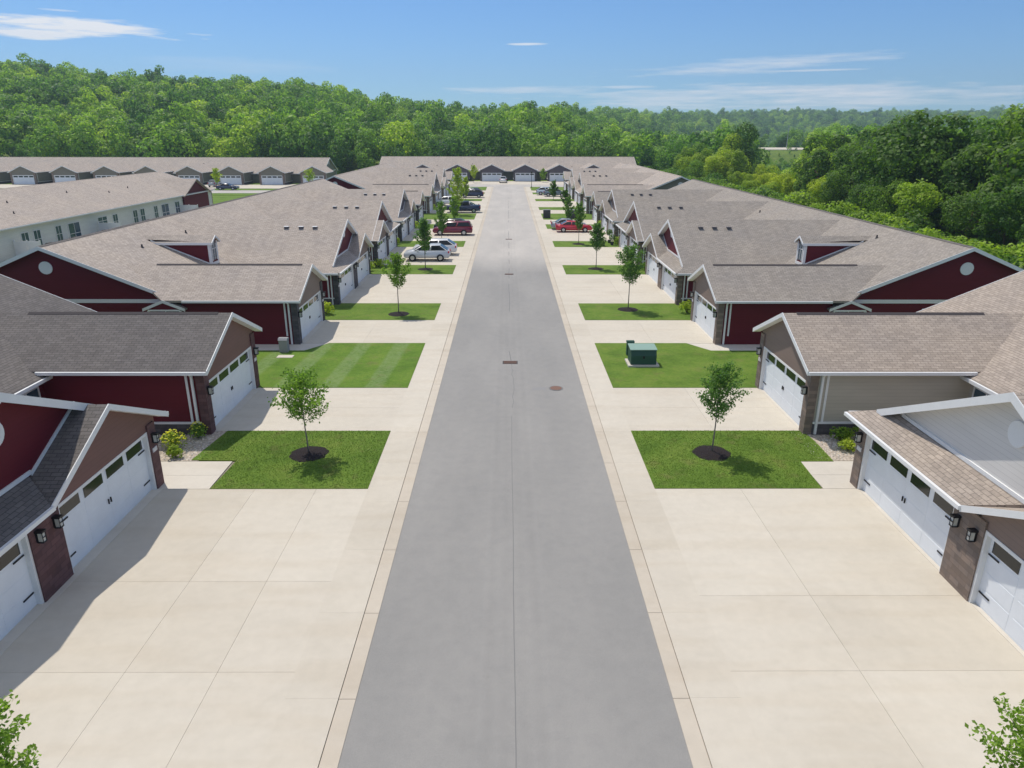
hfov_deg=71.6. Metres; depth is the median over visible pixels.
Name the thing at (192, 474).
entry walk
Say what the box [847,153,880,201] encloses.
forest tree
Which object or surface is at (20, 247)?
privacy fence
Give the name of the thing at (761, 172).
forest tree
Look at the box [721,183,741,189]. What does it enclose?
edge bush
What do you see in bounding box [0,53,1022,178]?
forest
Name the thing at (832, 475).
entry walk
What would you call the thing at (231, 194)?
lawn
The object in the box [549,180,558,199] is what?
young tree
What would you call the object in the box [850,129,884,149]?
forest tree
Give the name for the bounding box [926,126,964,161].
forest tree
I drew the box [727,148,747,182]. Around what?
forest tree
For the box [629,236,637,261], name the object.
garage door
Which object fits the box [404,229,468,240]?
driveway
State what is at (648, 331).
driveway
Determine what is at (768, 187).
forest tree
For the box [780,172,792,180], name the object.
forest tree
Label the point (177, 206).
window
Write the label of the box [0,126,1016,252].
ground
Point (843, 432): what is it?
shrub
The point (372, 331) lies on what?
driveway
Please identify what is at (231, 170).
townhouse building
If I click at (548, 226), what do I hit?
lawn
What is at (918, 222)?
edge bush
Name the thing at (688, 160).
forest tree
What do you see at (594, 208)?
garage door
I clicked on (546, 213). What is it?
utility transformer
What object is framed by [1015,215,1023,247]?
forest tree
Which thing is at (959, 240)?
edge bush
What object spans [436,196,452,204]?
parked suv
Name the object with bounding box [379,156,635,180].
townhouse building
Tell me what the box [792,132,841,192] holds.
forest tree
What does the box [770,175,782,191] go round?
forest tree
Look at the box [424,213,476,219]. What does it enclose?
lawn
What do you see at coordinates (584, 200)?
garage door
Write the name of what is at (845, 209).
edge bush
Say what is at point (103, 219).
patio door
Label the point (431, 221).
driveway
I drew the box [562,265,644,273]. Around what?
lawn
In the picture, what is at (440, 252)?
parked suv
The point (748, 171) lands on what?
forest tree
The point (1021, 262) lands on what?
edge bush
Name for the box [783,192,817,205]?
edge bush
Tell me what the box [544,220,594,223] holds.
driveway
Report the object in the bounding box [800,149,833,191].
forest tree
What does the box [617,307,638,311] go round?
mulch ring
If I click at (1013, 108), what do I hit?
forest tree
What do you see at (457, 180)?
young tree
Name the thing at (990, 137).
forest tree
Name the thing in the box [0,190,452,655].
garage apron
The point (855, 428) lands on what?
shrub
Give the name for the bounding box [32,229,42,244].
window
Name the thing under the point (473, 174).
young tree
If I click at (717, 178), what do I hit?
edge bush
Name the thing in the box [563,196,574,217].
young tree
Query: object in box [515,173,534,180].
garage door
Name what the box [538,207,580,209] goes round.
lawn
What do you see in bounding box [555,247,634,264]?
driveway
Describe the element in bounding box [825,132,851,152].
forest tree
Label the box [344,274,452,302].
driveway
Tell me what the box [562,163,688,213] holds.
townhouse building
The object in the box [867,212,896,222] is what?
edge bush
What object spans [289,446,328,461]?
mulch ring
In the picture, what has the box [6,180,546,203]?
lawn ground
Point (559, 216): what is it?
lawn
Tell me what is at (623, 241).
garage door
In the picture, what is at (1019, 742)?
young tree
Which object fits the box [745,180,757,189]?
forest tree
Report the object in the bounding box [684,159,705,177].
forest tree
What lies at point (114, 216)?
window
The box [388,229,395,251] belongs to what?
garage door
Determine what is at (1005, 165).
forest tree
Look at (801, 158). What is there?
forest tree
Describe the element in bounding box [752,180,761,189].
forest tree
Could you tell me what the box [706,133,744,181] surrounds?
forest tree
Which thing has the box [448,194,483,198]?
driveway
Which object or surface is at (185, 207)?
privacy fence
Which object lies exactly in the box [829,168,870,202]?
forest tree
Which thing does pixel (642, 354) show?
utility transformer
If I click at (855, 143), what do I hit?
forest tree
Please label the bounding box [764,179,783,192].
forest tree
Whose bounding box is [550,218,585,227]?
parked car
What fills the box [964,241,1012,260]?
edge bush
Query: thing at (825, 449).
pebbles
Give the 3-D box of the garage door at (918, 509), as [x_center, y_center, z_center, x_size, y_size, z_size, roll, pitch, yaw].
[12.606,3.629,22.855,0.210,2.280,5.290,0,19,0]
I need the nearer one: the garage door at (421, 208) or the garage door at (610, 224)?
the garage door at (610, 224)
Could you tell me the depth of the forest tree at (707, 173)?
182.39 m
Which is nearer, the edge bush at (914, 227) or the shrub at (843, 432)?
the shrub at (843, 432)
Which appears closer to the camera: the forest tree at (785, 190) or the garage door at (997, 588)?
the garage door at (997, 588)
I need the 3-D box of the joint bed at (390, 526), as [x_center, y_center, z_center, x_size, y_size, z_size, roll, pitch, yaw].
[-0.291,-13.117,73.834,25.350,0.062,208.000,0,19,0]
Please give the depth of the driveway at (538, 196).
143.34 m
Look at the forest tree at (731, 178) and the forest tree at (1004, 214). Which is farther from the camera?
the forest tree at (731, 178)
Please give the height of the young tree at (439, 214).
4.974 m
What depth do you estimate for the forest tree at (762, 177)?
169.12 m
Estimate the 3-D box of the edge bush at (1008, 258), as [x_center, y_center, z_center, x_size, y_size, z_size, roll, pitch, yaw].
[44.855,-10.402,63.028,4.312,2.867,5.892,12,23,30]
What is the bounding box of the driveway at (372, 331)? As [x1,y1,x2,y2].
[305,320,433,342]
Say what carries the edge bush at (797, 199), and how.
on the ground at (786, 155)
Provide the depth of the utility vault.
40.62 m
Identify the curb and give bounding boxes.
[319,187,493,767]
[524,187,711,767]
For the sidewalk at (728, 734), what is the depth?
20.23 m
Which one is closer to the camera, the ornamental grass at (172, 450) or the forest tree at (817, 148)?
the ornamental grass at (172, 450)
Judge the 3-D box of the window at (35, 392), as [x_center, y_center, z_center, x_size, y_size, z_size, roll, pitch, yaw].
[-19.436,1.018,28.556,0.070,1.440,1.640,0,19,0]
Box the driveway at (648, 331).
[585,320,712,342]
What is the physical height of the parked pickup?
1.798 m
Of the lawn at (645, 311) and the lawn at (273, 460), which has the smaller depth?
the lawn at (273, 460)
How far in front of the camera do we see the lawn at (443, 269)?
66.84 m
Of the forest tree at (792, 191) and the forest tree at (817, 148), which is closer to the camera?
the forest tree at (817, 148)
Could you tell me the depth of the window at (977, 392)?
29.07 m
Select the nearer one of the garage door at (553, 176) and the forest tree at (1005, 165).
the forest tree at (1005, 165)
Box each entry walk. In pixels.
[159,343,327,488]
[687,343,855,488]
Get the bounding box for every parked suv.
[207,180,221,186]
[404,243,450,261]
[413,238,456,251]
[433,218,463,227]
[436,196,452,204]
[462,189,483,197]
[499,176,506,182]
[536,187,548,194]
[543,188,562,196]
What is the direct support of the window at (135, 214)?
in the townhouse building at (50, 212)
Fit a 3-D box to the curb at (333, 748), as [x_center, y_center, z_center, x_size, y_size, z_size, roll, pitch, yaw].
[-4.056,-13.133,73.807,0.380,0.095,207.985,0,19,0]
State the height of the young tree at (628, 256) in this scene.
4.840 m
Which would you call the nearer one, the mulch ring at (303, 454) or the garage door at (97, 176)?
the mulch ring at (303, 454)
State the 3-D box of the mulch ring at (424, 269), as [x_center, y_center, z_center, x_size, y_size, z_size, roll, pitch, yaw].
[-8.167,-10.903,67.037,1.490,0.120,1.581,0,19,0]
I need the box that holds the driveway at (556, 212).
[540,210,584,213]
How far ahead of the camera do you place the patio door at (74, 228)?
81.82 m
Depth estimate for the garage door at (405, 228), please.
87.63 m
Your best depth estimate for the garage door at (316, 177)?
177.36 m
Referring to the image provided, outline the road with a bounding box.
[338,185,692,767]
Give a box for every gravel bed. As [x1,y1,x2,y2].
[158,431,225,460]
[807,434,855,460]
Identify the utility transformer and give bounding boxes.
[543,209,550,217]
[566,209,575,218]
[625,343,658,366]
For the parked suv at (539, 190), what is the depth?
148.35 m
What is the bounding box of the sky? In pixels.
[0,0,1023,114]
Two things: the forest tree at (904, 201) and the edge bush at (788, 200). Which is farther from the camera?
the edge bush at (788, 200)
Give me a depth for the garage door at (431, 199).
118.61 m
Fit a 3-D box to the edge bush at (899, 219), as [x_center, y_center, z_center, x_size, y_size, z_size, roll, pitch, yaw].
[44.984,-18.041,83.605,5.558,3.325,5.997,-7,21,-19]
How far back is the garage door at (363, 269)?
62.55 m
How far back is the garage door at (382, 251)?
72.27 m
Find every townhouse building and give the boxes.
[0,157,337,184]
[0,171,214,262]
[0,178,425,344]
[0,274,261,640]
[325,163,452,212]
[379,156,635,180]
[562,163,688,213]
[590,179,1023,344]
[753,270,1023,650]
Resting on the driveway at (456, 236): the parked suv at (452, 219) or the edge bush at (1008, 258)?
the parked suv at (452, 219)
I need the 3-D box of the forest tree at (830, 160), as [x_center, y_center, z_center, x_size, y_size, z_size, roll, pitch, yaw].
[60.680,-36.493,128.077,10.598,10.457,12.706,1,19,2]
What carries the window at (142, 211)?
in the townhouse building at (50, 212)
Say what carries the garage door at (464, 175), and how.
in the townhouse building at (509, 168)
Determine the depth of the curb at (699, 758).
20.25 m
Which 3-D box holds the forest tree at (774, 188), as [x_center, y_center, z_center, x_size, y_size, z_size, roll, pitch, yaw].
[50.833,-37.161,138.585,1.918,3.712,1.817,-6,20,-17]
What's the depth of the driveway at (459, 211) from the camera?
117.09 m
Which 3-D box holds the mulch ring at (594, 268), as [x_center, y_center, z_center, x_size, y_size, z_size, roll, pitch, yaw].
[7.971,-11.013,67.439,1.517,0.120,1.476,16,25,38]
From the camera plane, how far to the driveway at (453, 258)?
72.29 m
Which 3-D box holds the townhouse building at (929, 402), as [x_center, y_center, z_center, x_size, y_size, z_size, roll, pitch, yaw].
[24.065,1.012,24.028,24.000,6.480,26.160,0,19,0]
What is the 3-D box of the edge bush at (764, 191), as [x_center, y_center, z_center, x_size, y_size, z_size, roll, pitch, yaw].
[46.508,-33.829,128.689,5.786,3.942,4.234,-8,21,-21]
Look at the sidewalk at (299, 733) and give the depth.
20.16 m
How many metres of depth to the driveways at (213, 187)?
171.64 m
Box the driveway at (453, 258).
[384,247,462,264]
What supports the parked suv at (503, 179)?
on the driveways at (512, 183)
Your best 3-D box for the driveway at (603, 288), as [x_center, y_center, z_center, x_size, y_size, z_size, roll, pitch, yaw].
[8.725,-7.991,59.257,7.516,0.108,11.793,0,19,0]
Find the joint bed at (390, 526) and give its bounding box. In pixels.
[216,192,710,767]
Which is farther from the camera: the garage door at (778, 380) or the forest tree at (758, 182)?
the forest tree at (758, 182)
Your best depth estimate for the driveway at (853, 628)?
18.18 m
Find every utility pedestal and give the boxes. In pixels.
[278,337,289,351]
[626,340,634,354]
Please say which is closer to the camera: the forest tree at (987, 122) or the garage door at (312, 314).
the garage door at (312, 314)
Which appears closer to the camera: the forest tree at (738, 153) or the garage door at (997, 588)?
the garage door at (997, 588)
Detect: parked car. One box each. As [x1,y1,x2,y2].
[216,183,239,189]
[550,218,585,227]
[555,220,591,231]
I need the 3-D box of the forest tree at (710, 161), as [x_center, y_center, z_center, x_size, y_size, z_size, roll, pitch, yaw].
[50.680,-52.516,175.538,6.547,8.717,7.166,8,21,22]
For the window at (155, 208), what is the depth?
100.87 m
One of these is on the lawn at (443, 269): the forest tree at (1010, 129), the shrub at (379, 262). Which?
the shrub at (379, 262)
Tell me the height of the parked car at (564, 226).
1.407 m
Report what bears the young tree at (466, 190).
on the lawn at (472, 199)
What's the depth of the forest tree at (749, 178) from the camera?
162.84 m
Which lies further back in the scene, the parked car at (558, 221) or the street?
the street
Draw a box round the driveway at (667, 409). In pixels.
[613,388,798,430]
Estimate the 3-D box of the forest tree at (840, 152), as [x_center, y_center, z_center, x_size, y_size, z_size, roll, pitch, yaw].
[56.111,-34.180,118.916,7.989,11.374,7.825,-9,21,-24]
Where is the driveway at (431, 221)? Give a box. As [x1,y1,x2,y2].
[426,219,473,223]
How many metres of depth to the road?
20.26 m
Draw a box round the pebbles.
[158,433,854,460]
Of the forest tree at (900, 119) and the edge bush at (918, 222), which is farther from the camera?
the forest tree at (900, 119)
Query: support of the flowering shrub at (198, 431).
on the gravel bed at (215, 433)
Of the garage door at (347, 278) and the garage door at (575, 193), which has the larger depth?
the garage door at (575, 193)
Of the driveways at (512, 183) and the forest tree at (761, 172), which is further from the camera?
the driveways at (512, 183)
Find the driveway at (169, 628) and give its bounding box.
[0,489,367,767]
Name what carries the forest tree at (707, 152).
on the ground at (786, 155)
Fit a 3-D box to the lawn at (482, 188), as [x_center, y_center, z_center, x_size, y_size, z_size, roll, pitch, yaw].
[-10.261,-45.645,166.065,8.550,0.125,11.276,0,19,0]
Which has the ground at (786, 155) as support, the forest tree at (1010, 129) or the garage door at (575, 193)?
the forest tree at (1010, 129)
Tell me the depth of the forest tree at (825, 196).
111.72 m
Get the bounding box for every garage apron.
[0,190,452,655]
[583,210,1023,656]
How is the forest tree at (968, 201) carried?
on the ground at (786, 155)
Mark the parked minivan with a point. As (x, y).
(463, 227)
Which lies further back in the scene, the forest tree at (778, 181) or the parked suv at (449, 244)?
the forest tree at (778, 181)
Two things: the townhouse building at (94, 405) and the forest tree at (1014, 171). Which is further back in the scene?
the forest tree at (1014, 171)
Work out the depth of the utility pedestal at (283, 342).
41.36 m
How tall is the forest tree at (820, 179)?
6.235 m
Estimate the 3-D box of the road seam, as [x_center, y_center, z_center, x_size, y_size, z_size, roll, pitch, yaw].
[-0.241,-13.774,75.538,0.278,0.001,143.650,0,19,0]
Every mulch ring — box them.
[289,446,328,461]
[388,311,409,316]
[417,268,432,270]
[588,267,602,269]
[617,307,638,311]
[692,445,730,460]
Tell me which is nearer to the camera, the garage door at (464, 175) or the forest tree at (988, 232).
the forest tree at (988, 232)
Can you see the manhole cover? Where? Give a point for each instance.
(555, 388)
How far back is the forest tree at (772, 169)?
195.98 m
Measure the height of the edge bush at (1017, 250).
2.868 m
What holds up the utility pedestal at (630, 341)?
on the lawn at (681, 365)
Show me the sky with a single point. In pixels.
(684, 56)
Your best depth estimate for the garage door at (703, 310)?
46.15 m
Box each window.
[20,231,29,240]
[22,386,40,396]
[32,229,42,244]
[54,225,63,240]
[112,213,118,222]
[132,209,138,222]
[139,208,145,220]
[153,205,158,217]
[174,201,180,212]
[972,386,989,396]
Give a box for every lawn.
[192,431,389,488]
[212,193,257,195]
[257,343,424,387]
[325,303,440,319]
[370,265,455,273]
[397,241,465,246]
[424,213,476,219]
[454,187,486,189]
[459,199,481,200]
[530,187,563,190]
[535,199,573,200]
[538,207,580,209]
[541,214,591,219]
[545,224,594,228]
[552,241,618,246]
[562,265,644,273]
[578,303,690,319]
[595,343,757,387]
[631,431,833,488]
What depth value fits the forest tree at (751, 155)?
180.72 m
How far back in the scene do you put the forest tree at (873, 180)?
96.01 m
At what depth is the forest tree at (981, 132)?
91.65 m
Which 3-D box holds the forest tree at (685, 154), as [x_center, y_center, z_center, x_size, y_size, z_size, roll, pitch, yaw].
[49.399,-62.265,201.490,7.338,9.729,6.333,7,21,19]
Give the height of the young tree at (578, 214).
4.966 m
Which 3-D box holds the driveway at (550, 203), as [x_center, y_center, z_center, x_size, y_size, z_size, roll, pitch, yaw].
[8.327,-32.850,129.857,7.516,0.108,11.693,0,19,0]
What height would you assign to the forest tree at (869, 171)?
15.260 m
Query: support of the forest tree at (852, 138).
on the ground at (786, 155)
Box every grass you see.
[165,444,182,457]
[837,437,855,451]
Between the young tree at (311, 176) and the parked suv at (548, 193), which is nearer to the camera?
the parked suv at (548, 193)
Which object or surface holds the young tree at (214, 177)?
on the lawn ground at (217, 199)
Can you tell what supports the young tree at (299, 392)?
on the lawn at (273, 460)
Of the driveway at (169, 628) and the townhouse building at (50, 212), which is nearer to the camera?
the driveway at (169, 628)
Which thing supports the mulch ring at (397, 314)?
on the lawn at (377, 311)
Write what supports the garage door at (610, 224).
in the townhouse building at (734, 266)
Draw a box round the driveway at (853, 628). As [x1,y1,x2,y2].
[655,489,1023,767]
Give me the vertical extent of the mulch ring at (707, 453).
0.120 m
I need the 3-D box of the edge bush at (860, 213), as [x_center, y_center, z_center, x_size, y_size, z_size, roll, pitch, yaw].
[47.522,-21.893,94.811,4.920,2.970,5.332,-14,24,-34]
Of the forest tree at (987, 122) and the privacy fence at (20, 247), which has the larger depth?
the forest tree at (987, 122)
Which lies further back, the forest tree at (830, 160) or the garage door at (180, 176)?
the garage door at (180, 176)
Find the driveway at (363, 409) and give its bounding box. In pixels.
[220,388,406,430]
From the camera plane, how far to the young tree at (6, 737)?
11.08 m
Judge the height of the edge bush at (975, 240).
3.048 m
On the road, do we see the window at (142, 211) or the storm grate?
the storm grate
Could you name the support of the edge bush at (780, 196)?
on the ground at (786, 155)
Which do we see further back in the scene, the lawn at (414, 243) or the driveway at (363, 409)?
the lawn at (414, 243)
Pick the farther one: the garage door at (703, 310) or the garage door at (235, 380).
the garage door at (703, 310)
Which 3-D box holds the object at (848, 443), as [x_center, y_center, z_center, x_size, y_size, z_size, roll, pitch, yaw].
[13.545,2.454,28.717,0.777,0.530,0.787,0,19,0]
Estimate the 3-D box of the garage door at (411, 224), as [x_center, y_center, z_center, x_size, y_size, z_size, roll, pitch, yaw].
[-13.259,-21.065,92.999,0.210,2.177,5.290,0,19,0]
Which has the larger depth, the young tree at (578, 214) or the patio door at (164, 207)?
the patio door at (164, 207)
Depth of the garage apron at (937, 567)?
22.71 m
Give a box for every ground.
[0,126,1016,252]
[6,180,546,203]
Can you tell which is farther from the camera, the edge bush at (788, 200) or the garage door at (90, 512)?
the edge bush at (788, 200)
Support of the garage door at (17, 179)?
in the townhouse building at (231, 170)
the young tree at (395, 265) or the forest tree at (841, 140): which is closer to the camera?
the young tree at (395, 265)
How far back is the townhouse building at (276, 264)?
49.31 m
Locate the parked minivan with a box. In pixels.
[432,220,472,235]
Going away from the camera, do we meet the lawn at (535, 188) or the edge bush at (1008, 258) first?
the edge bush at (1008, 258)
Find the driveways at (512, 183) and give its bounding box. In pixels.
[452,181,563,184]
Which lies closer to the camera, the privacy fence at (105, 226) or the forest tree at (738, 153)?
the privacy fence at (105, 226)
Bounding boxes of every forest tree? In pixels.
[673,147,696,167]
[676,152,704,177]
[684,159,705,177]
[692,142,707,157]
[693,148,713,170]
[704,153,729,177]
[705,154,720,176]
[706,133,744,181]
[711,149,751,183]
[725,171,745,184]
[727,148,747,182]
[728,121,759,183]
[739,180,750,190]
[742,174,756,183]
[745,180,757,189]
[751,159,756,173]
[752,164,768,179]
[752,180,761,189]
[753,173,773,187]
[756,170,766,181]
[760,182,778,190]
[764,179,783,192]
[766,164,780,172]
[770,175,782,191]
[770,184,777,191]
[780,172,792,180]
[781,176,793,196]
[782,179,801,193]
[790,141,826,178]
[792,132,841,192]
[793,175,802,191]
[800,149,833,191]
[802,145,830,188]
[806,175,834,203]
[809,178,838,204]
[815,153,852,176]
[819,172,850,208]
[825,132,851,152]
[825,144,866,198]
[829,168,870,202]
[831,141,866,170]
[837,134,857,146]
[843,177,880,215]
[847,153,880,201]
[850,118,924,202]
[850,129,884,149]
[855,128,874,141]
[857,178,908,217]
[862,110,976,227]
[870,165,931,216]
[881,114,927,199]
[892,178,943,220]
[900,124,1007,226]
[912,150,1003,231]
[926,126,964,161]
[939,143,997,235]
[939,189,999,241]
[953,109,1023,239]
[955,128,1023,195]
[966,115,1007,141]
[972,204,1001,244]
[978,179,1023,256]
[986,136,1023,189]
[988,163,1022,241]
[990,199,1023,247]
[993,103,1023,136]
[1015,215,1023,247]
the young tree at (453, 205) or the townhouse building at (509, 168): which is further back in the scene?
the townhouse building at (509, 168)
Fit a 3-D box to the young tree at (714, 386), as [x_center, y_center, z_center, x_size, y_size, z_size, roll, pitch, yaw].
[8.142,0.966,27.788,2.123,3.963,1.882,0,19,0]
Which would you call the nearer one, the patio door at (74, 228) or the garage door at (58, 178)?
the patio door at (74, 228)
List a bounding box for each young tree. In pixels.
[0,689,41,767]
[210,168,221,182]
[267,365,330,451]
[303,168,314,181]
[381,252,412,311]
[412,217,432,267]
[433,200,449,237]
[446,167,465,205]
[449,196,460,217]
[460,176,469,199]
[469,165,478,177]
[539,168,546,178]
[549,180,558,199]
[561,189,569,205]
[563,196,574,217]
[572,201,586,242]
[588,223,605,264]
[615,243,646,307]
[696,359,752,450]
[965,692,1023,767]
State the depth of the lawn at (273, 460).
27.84 m
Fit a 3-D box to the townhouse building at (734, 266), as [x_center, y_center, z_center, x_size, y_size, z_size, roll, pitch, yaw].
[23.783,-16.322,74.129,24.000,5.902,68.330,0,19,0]
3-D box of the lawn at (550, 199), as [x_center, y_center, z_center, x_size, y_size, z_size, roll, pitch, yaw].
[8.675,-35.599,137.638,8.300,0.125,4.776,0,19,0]
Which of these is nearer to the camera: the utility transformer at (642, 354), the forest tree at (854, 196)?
the utility transformer at (642, 354)
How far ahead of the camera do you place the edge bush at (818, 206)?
104.51 m
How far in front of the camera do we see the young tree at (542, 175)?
187.54 m
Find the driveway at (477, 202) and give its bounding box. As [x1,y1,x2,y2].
[443,201,480,206]
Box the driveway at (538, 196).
[533,194,571,198]
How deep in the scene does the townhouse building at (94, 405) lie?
27.87 m
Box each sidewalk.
[258,187,491,767]
[525,187,769,767]
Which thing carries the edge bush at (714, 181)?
on the ground at (786, 155)
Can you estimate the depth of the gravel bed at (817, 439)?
29.06 m
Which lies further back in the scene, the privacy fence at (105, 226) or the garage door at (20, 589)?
the privacy fence at (105, 226)
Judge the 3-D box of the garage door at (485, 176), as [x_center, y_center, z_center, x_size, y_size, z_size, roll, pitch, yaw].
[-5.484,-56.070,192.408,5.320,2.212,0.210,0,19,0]
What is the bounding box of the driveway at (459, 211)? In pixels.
[432,210,477,212]
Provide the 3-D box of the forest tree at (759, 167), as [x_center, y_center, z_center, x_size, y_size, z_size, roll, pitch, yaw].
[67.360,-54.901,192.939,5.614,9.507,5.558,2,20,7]
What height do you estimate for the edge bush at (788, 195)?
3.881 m
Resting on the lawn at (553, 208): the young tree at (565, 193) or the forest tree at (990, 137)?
the young tree at (565, 193)
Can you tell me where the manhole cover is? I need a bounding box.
[549,386,562,390]
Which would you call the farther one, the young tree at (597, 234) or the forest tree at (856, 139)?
the forest tree at (856, 139)
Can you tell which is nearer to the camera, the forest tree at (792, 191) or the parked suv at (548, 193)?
the parked suv at (548, 193)
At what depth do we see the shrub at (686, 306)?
50.61 m
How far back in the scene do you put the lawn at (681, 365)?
39.09 m
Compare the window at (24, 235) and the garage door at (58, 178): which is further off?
the garage door at (58, 178)
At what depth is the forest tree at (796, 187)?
137.94 m
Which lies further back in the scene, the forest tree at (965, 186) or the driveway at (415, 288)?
the forest tree at (965, 186)
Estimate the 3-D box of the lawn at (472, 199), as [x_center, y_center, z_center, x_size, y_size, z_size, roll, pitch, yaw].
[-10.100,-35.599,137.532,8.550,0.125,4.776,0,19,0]
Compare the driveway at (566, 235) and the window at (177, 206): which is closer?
the driveway at (566, 235)
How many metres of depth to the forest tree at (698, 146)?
204.22 m
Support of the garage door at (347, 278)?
in the townhouse building at (276, 264)
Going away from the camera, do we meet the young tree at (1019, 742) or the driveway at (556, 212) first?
the young tree at (1019, 742)
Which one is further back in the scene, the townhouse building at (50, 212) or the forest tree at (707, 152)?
the forest tree at (707, 152)
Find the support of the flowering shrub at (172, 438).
on the gravel bed at (215, 433)
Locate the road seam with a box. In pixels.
[508,198,516,767]
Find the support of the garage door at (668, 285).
in the townhouse building at (734, 266)
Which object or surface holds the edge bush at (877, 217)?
on the ground at (786, 155)
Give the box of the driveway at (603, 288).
[566,274,673,302]
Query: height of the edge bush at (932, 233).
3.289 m
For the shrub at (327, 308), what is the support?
on the lawn at (377, 311)
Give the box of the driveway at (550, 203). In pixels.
[536,201,576,206]
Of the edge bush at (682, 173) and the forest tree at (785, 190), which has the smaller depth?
the forest tree at (785, 190)
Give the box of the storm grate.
[503,361,517,363]
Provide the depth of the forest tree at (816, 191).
116.75 m
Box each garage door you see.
[0,535,43,640]
[12,175,34,183]
[54,175,75,182]
[58,432,156,571]
[95,175,115,177]
[178,175,199,180]
[209,346,255,425]
[220,175,241,184]
[261,176,282,184]
[299,291,322,338]
[302,176,323,182]
[339,265,354,299]
[357,251,368,282]
[377,236,386,259]
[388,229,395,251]
[402,219,407,238]
[409,213,413,230]
[419,205,422,221]
[429,198,432,210]
[452,173,466,180]
[482,173,501,180]
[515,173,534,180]
[549,173,563,180]
[574,191,576,201]
[583,197,585,210]
[593,205,596,222]
[601,213,606,231]
[608,220,613,238]
[619,229,626,250]
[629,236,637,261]
[646,251,658,282]
[661,266,676,300]
[692,291,715,338]
[759,346,805,424]
[857,435,954,570]
[968,530,1023,650]
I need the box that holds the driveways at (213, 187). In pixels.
[0,184,295,188]
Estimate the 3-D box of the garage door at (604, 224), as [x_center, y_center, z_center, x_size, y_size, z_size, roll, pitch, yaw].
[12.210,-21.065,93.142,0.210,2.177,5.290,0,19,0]
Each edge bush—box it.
[675,168,693,177]
[706,178,729,184]
[707,172,726,181]
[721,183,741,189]
[746,187,773,192]
[755,187,778,197]
[768,192,787,199]
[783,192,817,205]
[784,191,814,205]
[785,189,818,202]
[807,203,825,210]
[824,200,859,215]
[848,208,876,218]
[861,210,894,222]
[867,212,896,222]
[878,216,913,229]
[880,208,934,231]
[898,223,952,239]
[914,226,952,241]
[945,235,978,244]
[961,239,994,250]
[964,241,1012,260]
[995,242,1023,260]
[1003,254,1023,268]
[1013,253,1023,267]
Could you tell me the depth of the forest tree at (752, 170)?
197.05 m
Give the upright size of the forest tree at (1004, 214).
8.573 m
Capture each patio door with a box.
[67,221,81,237]
[97,216,107,222]
[161,203,169,215]
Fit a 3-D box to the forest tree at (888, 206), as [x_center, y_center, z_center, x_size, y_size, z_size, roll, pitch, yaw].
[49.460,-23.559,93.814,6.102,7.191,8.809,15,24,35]
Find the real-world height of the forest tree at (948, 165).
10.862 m
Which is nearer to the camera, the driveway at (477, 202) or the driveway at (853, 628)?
the driveway at (853, 628)
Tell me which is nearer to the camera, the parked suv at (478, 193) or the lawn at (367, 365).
the lawn at (367, 365)
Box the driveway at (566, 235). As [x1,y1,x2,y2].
[548,229,611,240]
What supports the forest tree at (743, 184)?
on the ground at (786, 155)
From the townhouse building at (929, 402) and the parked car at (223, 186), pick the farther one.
the parked car at (223, 186)
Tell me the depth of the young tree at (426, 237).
65.77 m
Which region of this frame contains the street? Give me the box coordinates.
[212,190,270,192]
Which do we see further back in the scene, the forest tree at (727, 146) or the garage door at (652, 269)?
the forest tree at (727, 146)
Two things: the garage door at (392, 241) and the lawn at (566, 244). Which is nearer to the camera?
the garage door at (392, 241)
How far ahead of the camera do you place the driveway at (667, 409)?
32.69 m
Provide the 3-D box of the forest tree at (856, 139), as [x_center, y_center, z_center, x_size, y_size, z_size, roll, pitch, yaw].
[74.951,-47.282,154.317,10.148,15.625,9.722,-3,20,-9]
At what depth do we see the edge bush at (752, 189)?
135.88 m
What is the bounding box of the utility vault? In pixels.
[276,355,293,357]
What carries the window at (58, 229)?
in the townhouse building at (50, 212)
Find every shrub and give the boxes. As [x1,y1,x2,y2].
[160,429,186,448]
[187,421,207,437]
[324,301,334,313]
[372,258,385,266]
[677,300,691,312]
[829,426,853,439]
[851,425,858,437]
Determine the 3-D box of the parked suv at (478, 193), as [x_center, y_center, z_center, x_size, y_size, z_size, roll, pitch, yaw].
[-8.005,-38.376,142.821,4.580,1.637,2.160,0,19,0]
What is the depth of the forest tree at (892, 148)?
93.09 m
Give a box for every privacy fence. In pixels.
[13,240,40,255]
[98,222,120,230]
[180,204,197,211]
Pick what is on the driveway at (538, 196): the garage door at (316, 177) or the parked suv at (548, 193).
the parked suv at (548, 193)
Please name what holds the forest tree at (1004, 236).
on the ground at (786, 155)
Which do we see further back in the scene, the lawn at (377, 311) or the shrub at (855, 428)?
the lawn at (377, 311)
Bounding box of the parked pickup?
[446,201,480,212]
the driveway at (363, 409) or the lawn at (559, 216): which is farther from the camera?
the lawn at (559, 216)
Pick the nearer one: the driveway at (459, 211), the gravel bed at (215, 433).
the gravel bed at (215, 433)
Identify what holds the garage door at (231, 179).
in the townhouse building at (231, 170)
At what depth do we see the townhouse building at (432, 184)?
125.53 m

